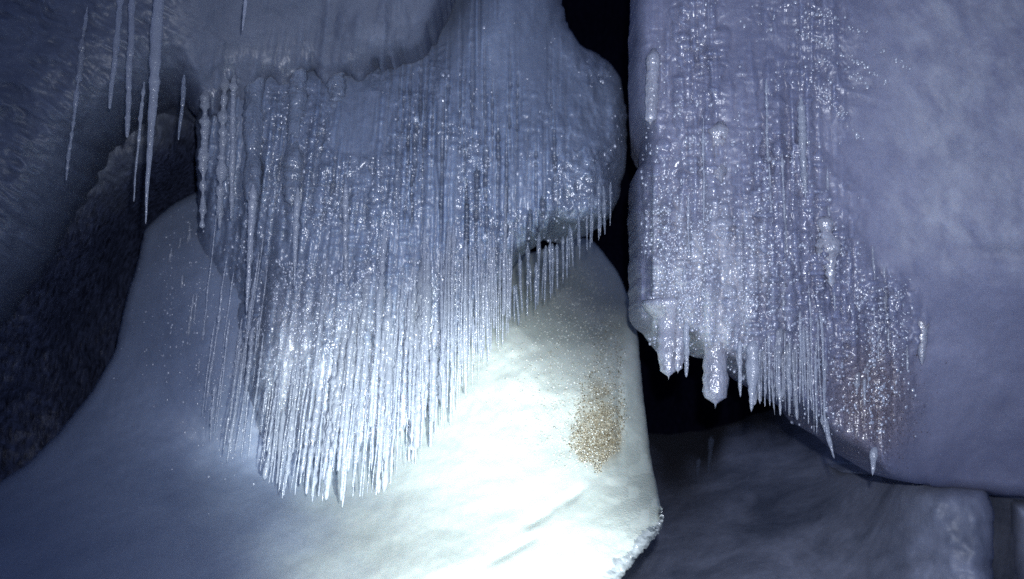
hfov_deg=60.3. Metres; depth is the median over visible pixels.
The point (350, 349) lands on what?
icicle
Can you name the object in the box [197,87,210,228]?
icicle
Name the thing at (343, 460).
icicle
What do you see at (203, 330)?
icicle
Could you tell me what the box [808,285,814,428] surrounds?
icicle
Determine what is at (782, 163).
icicle
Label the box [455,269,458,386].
icicle
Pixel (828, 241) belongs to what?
icicle
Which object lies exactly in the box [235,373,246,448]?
icicle
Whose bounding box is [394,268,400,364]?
icicle
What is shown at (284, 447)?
icicle
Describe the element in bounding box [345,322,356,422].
icicle
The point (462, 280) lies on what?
icicle
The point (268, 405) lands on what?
icicle
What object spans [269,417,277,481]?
icicle
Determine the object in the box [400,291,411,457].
icicle
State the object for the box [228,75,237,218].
icicle
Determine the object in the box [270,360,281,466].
icicle
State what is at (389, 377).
icicle
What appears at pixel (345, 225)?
icicle
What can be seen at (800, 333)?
icicle
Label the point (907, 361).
icicle
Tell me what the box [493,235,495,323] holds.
icicle
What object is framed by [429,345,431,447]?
icicle
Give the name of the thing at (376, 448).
icicle
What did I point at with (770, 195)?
icicle
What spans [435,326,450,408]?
icicle
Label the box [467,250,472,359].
icicle
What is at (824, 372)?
icicle
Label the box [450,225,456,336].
icicle
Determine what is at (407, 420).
icicle
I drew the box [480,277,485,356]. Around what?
icicle
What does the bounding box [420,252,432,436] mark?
icicle
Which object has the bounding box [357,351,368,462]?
icicle
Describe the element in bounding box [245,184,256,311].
icicle
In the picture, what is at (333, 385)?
icicle
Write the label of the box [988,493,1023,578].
ice boulder
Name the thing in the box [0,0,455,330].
ceiling ice
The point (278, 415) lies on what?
icicle
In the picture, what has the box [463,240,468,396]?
icicle
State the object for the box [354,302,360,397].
icicle
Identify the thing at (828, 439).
icicle
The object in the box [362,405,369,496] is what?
icicle
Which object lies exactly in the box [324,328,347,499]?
icicle
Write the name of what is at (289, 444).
icicle
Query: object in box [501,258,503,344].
icicle
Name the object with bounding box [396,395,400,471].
icicle
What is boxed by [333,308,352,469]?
icicle
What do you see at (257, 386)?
icicle
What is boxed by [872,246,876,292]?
icicle
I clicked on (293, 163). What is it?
icicle
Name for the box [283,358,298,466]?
icicle
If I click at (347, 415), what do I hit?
icicle
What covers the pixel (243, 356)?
icicle
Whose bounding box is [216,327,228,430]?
icicle
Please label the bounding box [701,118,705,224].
icicle
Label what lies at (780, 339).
icicle
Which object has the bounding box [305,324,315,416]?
icicle
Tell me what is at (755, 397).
icicle
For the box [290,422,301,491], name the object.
icicle
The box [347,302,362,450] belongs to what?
icicle
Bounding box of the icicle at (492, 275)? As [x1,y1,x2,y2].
[489,248,494,328]
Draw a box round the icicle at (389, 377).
[383,336,394,416]
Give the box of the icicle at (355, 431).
[353,382,359,476]
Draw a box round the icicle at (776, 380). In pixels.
[775,362,777,393]
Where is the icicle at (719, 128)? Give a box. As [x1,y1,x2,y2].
[708,121,728,181]
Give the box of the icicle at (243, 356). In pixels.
[238,281,255,393]
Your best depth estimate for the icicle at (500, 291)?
3.01 m
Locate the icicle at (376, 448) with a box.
[374,437,377,468]
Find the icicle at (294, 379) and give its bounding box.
[291,363,296,399]
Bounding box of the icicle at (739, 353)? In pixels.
[737,341,742,396]
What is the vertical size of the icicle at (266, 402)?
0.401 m
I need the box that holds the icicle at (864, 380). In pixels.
[862,364,867,405]
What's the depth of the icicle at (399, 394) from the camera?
2.89 m
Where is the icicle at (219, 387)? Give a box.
[214,363,222,431]
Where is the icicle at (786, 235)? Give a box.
[785,217,787,253]
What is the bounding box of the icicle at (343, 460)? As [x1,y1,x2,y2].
[340,385,353,500]
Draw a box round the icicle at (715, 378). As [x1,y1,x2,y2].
[702,343,728,408]
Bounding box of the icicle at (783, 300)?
[782,204,786,305]
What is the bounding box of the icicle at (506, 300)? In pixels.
[505,213,506,331]
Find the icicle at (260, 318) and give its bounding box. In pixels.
[257,313,261,341]
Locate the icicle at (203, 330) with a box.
[197,311,206,376]
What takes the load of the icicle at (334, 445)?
attached to the hanging ice mass at (469, 113)
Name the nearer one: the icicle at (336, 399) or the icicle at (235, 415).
the icicle at (336, 399)
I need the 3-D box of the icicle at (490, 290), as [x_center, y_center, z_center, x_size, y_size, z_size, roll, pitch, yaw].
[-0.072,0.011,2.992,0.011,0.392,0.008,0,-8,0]
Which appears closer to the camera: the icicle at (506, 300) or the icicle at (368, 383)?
the icicle at (368, 383)
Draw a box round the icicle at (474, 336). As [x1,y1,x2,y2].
[474,295,477,359]
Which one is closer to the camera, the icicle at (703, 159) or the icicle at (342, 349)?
the icicle at (703, 159)
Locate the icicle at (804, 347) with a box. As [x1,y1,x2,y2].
[802,324,805,393]
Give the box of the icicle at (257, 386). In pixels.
[248,334,263,456]
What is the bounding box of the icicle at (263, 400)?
[260,372,268,429]
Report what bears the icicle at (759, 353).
attached to the hanging ice mass at (914, 112)
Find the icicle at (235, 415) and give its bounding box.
[230,388,238,448]
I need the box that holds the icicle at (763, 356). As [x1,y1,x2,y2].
[762,351,766,393]
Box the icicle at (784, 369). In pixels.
[783,331,785,409]
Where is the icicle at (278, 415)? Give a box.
[272,375,283,481]
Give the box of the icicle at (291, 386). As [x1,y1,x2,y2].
[280,362,294,475]
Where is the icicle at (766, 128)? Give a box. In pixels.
[764,79,768,161]
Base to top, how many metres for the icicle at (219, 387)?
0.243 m
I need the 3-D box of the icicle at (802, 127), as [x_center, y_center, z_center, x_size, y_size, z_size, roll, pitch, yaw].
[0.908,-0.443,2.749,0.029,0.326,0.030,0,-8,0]
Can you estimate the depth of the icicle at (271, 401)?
3.01 m
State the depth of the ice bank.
2.92 m
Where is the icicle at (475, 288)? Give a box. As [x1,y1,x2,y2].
[474,250,477,356]
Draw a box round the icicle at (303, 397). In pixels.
[297,391,305,458]
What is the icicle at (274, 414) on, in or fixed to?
attached to the hanging ice mass at (469, 113)
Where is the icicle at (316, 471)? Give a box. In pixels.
[312,409,324,501]
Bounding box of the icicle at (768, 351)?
[767,327,770,404]
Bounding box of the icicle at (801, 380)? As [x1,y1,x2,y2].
[801,367,803,397]
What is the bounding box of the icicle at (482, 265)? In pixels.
[479,240,484,359]
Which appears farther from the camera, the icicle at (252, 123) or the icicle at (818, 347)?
the icicle at (252, 123)
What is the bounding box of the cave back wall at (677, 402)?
[527,0,778,434]
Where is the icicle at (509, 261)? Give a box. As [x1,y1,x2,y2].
[508,252,511,317]
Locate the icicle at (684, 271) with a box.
[682,265,685,309]
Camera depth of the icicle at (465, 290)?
2.97 m
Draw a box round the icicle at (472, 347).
[472,317,473,387]
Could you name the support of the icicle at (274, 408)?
attached to the hanging ice mass at (469, 113)
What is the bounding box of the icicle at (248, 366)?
[244,328,253,402]
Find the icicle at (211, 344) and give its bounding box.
[202,321,214,412]
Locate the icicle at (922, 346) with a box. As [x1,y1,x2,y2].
[918,321,928,364]
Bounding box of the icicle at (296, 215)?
[292,187,300,285]
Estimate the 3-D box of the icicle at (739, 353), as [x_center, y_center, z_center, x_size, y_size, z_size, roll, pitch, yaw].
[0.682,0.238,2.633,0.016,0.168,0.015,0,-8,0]
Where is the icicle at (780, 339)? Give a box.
[775,321,783,415]
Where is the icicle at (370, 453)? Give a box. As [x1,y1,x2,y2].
[367,325,381,491]
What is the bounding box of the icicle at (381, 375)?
[376,330,384,444]
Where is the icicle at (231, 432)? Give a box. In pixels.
[227,416,234,460]
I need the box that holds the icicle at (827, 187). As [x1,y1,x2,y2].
[826,167,830,216]
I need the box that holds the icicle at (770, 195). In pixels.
[768,164,773,239]
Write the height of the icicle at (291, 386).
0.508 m
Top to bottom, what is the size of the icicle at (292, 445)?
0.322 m
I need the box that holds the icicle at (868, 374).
[867,362,868,387]
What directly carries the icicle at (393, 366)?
attached to the hanging ice mass at (469, 113)
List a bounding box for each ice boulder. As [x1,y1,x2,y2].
[621,409,994,578]
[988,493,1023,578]
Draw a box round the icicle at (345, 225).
[341,184,348,284]
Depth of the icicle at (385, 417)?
2.84 m
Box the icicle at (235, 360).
[223,318,242,450]
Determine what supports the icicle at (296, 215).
attached to the icicle at (293, 163)
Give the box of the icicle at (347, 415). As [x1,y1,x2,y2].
[343,336,356,454]
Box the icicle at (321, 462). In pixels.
[318,409,325,495]
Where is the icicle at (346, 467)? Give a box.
[342,384,353,506]
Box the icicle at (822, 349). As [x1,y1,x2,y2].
[819,309,826,431]
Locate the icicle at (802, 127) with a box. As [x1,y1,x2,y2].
[797,97,807,197]
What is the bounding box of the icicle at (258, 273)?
[249,234,263,334]
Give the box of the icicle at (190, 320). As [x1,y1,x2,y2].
[187,294,193,335]
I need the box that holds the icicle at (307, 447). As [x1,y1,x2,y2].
[303,413,312,481]
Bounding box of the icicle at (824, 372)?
[822,318,824,432]
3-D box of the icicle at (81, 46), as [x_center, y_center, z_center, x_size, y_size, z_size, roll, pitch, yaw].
[-1.400,-0.633,2.837,0.038,0.585,0.026,0,-8,0]
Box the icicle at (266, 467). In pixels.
[263,393,274,479]
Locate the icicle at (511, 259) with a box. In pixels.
[510,224,512,306]
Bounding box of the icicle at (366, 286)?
[347,261,370,470]
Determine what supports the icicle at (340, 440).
attached to the hanging ice mass at (469, 113)
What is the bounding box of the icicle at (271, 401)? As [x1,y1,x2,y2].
[263,383,273,459]
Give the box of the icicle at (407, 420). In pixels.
[405,293,411,467]
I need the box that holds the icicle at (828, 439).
[820,415,834,457]
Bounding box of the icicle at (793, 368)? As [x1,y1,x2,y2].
[792,349,794,394]
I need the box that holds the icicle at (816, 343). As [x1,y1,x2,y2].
[814,334,817,431]
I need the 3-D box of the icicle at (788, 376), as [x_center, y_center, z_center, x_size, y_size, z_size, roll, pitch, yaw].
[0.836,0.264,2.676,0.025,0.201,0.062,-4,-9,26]
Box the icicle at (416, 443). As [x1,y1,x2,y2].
[412,258,423,449]
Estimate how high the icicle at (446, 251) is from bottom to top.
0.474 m
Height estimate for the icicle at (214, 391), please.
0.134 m
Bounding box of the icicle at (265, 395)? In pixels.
[261,388,266,430]
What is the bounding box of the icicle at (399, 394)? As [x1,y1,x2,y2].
[396,347,402,470]
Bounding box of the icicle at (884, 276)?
[882,267,886,333]
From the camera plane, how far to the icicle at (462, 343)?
2.95 m
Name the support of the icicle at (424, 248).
attached to the hanging ice mass at (469, 113)
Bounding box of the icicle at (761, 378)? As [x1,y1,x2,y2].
[761,357,761,400]
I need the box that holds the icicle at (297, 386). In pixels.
[282,369,299,497]
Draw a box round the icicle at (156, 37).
[145,0,163,223]
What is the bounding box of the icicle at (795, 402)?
[791,344,798,419]
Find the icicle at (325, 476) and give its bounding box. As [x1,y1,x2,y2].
[322,344,340,500]
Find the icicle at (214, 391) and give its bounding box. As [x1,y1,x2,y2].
[209,385,216,423]
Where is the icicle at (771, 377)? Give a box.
[770,369,774,412]
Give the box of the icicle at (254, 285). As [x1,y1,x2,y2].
[243,252,259,375]
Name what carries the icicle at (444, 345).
attached to the hanging ice mass at (469, 113)
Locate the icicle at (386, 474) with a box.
[382,354,400,491]
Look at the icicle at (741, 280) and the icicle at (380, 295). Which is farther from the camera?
the icicle at (380, 295)
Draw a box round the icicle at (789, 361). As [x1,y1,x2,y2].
[787,336,791,395]
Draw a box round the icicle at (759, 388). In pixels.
[757,356,761,402]
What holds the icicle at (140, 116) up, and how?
attached to the ceiling ice
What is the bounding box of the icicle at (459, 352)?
[459,259,461,397]
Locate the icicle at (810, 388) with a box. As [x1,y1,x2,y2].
[809,350,812,409]
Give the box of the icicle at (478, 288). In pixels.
[477,238,479,378]
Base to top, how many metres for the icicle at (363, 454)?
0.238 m
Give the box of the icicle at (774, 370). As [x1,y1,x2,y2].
[773,345,774,394]
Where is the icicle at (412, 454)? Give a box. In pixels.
[411,437,414,460]
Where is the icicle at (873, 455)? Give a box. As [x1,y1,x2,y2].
[869,447,877,475]
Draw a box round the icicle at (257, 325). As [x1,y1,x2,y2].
[254,317,258,357]
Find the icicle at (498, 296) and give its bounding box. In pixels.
[498,251,500,347]
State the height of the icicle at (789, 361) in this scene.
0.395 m
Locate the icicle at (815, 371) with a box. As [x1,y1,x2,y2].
[814,351,817,429]
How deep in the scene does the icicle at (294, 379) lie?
2.97 m
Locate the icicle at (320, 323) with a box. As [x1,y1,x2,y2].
[309,258,327,418]
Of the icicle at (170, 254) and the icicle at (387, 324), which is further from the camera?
the icicle at (170, 254)
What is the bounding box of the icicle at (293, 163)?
[281,68,307,207]
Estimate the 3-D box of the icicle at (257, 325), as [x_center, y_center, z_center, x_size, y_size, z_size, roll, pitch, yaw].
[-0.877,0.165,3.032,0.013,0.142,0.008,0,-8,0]
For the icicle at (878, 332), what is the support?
attached to the hanging ice mass at (914, 112)
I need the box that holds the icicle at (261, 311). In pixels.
[253,261,267,380]
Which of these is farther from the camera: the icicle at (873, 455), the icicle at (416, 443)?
the icicle at (416, 443)
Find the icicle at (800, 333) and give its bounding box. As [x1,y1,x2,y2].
[798,306,801,402]
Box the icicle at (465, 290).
[463,240,467,381]
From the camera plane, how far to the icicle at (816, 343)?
2.71 m
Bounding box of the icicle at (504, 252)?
[502,179,507,314]
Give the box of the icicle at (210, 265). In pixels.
[205,215,216,317]
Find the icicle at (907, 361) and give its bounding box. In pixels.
[906,346,908,370]
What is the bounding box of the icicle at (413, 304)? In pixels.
[408,294,415,383]
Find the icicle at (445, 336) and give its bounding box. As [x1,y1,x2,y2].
[442,291,447,430]
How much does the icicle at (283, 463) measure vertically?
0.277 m
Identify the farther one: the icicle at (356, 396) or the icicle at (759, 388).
the icicle at (356, 396)
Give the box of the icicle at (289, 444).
[285,387,298,483]
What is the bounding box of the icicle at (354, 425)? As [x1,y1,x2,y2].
[351,328,364,458]
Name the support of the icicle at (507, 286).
attached to the hanging ice mass at (469, 113)
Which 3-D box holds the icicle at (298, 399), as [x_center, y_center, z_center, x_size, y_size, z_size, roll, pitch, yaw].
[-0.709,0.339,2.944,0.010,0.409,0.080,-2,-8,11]
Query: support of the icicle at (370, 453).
attached to the hanging ice mass at (469, 113)
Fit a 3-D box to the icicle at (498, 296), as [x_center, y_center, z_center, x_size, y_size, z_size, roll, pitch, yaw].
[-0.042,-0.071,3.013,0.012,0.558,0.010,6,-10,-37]
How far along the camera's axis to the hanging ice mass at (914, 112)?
2.77 m
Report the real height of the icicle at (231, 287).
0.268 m
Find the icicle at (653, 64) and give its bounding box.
[644,48,660,124]
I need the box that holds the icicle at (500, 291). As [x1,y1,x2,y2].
[499,260,501,330]
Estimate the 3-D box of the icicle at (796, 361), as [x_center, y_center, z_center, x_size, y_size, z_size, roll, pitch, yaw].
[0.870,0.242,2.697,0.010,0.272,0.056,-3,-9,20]
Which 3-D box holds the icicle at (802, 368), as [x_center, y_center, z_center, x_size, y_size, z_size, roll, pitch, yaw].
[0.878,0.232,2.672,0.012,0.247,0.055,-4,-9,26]
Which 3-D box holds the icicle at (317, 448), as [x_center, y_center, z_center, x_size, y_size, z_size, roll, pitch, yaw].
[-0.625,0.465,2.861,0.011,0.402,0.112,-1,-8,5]
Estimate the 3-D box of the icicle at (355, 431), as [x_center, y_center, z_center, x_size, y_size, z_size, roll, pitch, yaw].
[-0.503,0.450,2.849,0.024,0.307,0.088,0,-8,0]
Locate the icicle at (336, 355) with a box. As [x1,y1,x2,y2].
[321,334,338,476]
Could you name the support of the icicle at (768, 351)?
attached to the hanging ice mass at (914, 112)
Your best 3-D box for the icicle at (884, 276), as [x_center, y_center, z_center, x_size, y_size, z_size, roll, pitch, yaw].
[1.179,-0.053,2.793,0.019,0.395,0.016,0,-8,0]
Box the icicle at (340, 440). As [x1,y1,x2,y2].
[337,319,354,470]
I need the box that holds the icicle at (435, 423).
[434,369,438,433]
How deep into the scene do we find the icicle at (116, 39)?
2.83 m
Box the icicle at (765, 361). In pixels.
[764,338,766,404]
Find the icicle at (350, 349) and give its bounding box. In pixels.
[340,285,358,433]
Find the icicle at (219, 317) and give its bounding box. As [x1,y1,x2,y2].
[205,294,222,409]
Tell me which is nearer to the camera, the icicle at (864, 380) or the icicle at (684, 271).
the icicle at (684, 271)
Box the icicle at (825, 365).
[821,360,827,422]
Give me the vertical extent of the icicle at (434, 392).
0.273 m
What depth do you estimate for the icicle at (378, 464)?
2.79 m
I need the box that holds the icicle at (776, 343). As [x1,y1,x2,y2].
[775,339,777,395]
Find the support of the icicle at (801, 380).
attached to the hanging ice mass at (914, 112)
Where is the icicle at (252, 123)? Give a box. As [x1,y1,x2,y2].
[241,77,265,201]
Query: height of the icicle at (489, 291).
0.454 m
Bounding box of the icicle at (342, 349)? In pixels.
[327,343,345,468]
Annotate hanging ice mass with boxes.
[195,0,627,452]
[627,0,1023,496]
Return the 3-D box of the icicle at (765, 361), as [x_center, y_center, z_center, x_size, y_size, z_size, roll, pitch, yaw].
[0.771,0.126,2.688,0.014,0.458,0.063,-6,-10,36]
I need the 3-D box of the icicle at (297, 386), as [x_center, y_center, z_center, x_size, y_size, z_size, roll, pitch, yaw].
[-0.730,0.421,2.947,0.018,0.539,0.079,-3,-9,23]
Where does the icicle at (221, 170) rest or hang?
attached to the ceiling ice
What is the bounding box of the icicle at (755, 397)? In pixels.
[754,387,757,404]
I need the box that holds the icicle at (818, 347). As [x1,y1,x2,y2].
[817,320,821,423]
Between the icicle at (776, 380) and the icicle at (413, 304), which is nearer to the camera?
the icicle at (776, 380)
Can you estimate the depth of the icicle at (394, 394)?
2.86 m
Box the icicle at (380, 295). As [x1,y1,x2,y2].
[369,225,386,426]
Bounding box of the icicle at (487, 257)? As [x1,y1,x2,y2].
[483,235,489,362]
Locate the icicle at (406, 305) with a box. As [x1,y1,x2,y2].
[404,299,407,392]
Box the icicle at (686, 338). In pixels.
[683,320,689,376]
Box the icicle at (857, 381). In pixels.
[854,361,860,394]
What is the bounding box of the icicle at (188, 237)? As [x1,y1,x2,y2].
[186,232,190,242]
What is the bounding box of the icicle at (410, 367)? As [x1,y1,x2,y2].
[407,322,412,418]
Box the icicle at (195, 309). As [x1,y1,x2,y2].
[193,295,196,324]
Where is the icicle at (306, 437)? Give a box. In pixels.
[299,370,317,483]
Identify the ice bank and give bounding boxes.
[0,191,663,578]
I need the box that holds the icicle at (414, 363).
[410,316,418,449]
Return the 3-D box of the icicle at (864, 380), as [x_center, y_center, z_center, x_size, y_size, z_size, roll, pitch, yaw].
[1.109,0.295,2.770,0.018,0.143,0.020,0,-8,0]
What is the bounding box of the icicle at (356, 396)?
[351,388,357,439]
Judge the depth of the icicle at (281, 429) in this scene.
2.94 m
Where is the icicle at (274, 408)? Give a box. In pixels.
[266,363,280,450]
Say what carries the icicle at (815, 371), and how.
attached to the hanging ice mass at (914, 112)
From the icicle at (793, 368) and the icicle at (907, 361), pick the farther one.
the icicle at (907, 361)
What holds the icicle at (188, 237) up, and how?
attached to the ice bank
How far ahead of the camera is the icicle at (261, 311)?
3.10 m
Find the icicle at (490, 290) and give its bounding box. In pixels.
[489,236,491,348]
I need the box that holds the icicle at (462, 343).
[462,285,463,384]
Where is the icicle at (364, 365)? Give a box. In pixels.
[353,341,366,491]
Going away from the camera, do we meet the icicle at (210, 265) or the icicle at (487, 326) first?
the icicle at (487, 326)
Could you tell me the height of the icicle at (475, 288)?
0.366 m
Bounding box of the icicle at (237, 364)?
[229,332,241,419]
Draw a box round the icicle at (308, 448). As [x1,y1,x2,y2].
[305,397,315,483]
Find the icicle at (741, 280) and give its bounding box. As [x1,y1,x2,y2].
[739,236,743,321]
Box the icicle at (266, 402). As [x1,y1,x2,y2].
[264,390,267,414]
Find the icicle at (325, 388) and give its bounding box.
[316,353,329,469]
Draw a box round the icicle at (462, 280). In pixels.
[460,256,463,384]
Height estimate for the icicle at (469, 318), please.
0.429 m
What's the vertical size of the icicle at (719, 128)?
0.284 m
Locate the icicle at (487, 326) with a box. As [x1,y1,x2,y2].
[484,290,489,363]
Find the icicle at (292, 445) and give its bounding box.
[287,400,297,476]
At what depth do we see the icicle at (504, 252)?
3.00 m
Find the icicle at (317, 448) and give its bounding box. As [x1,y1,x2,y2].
[311,390,324,497]
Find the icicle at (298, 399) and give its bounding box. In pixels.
[292,360,302,452]
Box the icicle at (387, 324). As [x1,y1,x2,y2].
[376,284,393,493]
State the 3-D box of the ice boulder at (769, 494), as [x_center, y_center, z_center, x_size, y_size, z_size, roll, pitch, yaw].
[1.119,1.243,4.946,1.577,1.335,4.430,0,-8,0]
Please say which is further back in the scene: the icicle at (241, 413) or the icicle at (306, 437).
the icicle at (241, 413)
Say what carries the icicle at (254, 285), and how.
attached to the hanging ice mass at (469, 113)
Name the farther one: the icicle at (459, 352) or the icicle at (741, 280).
the icicle at (459, 352)
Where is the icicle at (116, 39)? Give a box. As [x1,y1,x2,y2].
[108,0,123,109]
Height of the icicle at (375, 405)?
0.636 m
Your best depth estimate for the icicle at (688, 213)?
2.74 m
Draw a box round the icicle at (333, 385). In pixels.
[322,373,336,480]
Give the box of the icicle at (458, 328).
[456,305,460,412]
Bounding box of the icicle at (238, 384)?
[234,354,241,415]
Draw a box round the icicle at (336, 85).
[325,72,346,192]
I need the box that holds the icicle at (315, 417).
[305,382,321,493]
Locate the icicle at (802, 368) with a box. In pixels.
[801,331,803,405]
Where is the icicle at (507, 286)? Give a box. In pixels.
[506,253,508,331]
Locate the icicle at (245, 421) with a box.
[241,392,248,455]
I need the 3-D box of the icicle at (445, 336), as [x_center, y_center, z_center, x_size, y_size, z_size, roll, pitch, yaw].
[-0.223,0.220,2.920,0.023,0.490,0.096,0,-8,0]
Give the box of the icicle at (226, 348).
[219,318,229,396]
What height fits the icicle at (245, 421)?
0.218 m
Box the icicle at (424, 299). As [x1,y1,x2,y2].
[421,251,425,445]
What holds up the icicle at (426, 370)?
attached to the hanging ice mass at (469, 113)
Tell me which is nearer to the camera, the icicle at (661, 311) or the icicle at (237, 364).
the icicle at (661, 311)
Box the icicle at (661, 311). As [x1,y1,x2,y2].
[642,297,678,379]
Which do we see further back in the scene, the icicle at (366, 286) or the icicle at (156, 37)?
the icicle at (366, 286)
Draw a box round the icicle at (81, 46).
[65,6,87,179]
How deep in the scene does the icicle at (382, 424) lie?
2.84 m
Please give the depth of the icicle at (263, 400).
3.03 m
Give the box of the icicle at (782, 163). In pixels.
[780,154,785,253]
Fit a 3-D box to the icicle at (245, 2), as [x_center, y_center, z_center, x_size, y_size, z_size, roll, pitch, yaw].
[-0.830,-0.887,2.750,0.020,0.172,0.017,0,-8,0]
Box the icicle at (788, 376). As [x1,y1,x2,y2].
[783,344,791,408]
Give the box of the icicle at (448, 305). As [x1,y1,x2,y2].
[446,227,451,406]
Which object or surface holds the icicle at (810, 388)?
attached to the hanging ice mass at (914, 112)
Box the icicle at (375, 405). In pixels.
[371,287,383,470]
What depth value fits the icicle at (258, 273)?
3.12 m
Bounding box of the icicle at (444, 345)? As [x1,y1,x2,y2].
[438,252,447,385]
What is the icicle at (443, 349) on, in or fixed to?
attached to the hanging ice mass at (469, 113)
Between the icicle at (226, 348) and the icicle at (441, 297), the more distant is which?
the icicle at (226, 348)
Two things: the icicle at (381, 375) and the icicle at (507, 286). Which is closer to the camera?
the icicle at (381, 375)
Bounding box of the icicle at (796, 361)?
[795,343,797,412]
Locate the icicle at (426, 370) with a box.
[423,336,429,417]
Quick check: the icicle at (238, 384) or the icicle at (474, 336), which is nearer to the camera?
the icicle at (474, 336)
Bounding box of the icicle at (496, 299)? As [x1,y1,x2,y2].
[494,271,497,341]
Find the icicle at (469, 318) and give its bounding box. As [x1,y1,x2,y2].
[468,249,470,374]
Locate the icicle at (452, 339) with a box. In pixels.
[449,270,455,425]
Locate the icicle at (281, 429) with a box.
[276,411,285,483]
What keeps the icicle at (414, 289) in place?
attached to the hanging ice mass at (469, 113)
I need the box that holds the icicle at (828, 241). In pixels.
[815,216,840,287]
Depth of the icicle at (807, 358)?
2.69 m
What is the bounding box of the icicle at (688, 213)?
[686,195,689,253]
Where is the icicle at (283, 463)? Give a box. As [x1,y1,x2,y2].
[279,411,290,488]
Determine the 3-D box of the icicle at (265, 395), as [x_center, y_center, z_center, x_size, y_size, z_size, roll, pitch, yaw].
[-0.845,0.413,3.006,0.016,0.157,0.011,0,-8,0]
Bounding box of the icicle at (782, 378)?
[781,353,785,397]
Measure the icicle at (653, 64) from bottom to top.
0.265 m
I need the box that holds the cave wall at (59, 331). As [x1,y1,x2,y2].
[0,113,197,480]
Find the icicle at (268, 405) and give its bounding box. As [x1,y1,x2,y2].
[260,392,271,469]
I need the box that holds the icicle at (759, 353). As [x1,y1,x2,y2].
[758,339,761,384]
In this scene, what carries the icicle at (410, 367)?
attached to the hanging ice mass at (469, 113)
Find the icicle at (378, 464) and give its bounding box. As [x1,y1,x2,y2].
[376,431,380,494]
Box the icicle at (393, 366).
[389,317,396,438]
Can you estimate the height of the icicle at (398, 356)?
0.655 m
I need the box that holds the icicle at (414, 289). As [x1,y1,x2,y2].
[408,246,417,460]
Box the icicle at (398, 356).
[390,280,403,478]
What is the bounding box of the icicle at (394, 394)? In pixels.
[390,340,399,484]
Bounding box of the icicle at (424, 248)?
[419,225,425,391]
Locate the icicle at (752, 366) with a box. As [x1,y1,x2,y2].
[745,341,759,411]
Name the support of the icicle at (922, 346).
attached to the hanging ice mass at (914, 112)
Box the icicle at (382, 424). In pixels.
[375,331,391,494]
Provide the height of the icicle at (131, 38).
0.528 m
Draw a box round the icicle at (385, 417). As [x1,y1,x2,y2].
[382,333,390,474]
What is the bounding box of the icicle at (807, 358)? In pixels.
[805,326,809,423]
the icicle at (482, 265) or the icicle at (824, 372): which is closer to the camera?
the icicle at (824, 372)
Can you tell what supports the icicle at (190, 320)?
attached to the ice bank
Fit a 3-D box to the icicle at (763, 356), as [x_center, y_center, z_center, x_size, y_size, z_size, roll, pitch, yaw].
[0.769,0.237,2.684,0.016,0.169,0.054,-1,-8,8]
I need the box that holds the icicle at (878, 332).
[877,327,879,359]
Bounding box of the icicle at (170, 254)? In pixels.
[168,248,172,262]
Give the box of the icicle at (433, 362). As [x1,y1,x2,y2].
[428,322,437,448]
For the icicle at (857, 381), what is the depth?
2.76 m
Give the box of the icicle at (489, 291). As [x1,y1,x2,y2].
[487,246,490,357]
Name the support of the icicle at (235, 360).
attached to the hanging ice mass at (469, 113)
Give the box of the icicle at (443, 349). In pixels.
[440,239,446,433]
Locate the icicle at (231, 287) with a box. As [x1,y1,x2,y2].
[223,272,233,347]
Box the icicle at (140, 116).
[133,82,145,200]
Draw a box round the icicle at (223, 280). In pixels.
[218,257,227,313]
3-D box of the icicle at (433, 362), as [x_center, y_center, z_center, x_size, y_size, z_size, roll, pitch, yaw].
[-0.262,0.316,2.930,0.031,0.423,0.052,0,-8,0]
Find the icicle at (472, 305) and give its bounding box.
[467,294,474,363]
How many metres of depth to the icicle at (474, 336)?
2.97 m
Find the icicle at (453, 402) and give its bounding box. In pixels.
[452,322,455,415]
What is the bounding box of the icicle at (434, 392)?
[428,346,438,422]
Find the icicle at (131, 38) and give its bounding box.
[125,0,134,137]
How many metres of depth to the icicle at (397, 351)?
2.93 m
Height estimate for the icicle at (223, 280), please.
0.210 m
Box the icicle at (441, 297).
[439,251,443,356]
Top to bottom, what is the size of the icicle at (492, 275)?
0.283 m
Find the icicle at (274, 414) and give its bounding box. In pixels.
[269,381,277,432]
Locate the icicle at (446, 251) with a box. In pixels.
[442,225,448,359]
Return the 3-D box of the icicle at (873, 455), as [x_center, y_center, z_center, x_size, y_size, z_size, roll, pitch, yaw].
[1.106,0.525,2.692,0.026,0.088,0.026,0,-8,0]
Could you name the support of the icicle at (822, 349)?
attached to the hanging ice mass at (914, 112)
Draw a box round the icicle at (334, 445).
[331,370,345,466]
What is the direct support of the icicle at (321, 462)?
attached to the hanging ice mass at (469, 113)
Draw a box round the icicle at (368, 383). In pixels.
[364,371,370,432]
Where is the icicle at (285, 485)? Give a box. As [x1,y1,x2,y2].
[283,434,295,495]
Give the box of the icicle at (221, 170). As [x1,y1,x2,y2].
[215,78,230,228]
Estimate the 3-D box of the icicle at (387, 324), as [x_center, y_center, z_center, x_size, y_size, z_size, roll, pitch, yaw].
[-0.420,0.317,2.882,0.039,0.683,0.092,-2,-8,14]
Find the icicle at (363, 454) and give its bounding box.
[359,421,366,496]
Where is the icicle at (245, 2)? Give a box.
[242,0,247,30]
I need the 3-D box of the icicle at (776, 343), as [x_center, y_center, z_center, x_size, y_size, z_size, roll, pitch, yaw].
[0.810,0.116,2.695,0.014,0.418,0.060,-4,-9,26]
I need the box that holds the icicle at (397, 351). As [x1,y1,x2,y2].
[389,281,404,447]
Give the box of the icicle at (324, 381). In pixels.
[318,355,327,444]
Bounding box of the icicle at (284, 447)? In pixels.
[279,406,291,481]
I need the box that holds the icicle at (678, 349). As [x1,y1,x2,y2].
[673,323,684,371]
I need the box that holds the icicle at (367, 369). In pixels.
[352,351,369,485]
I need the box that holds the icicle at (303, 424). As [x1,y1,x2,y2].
[295,362,310,493]

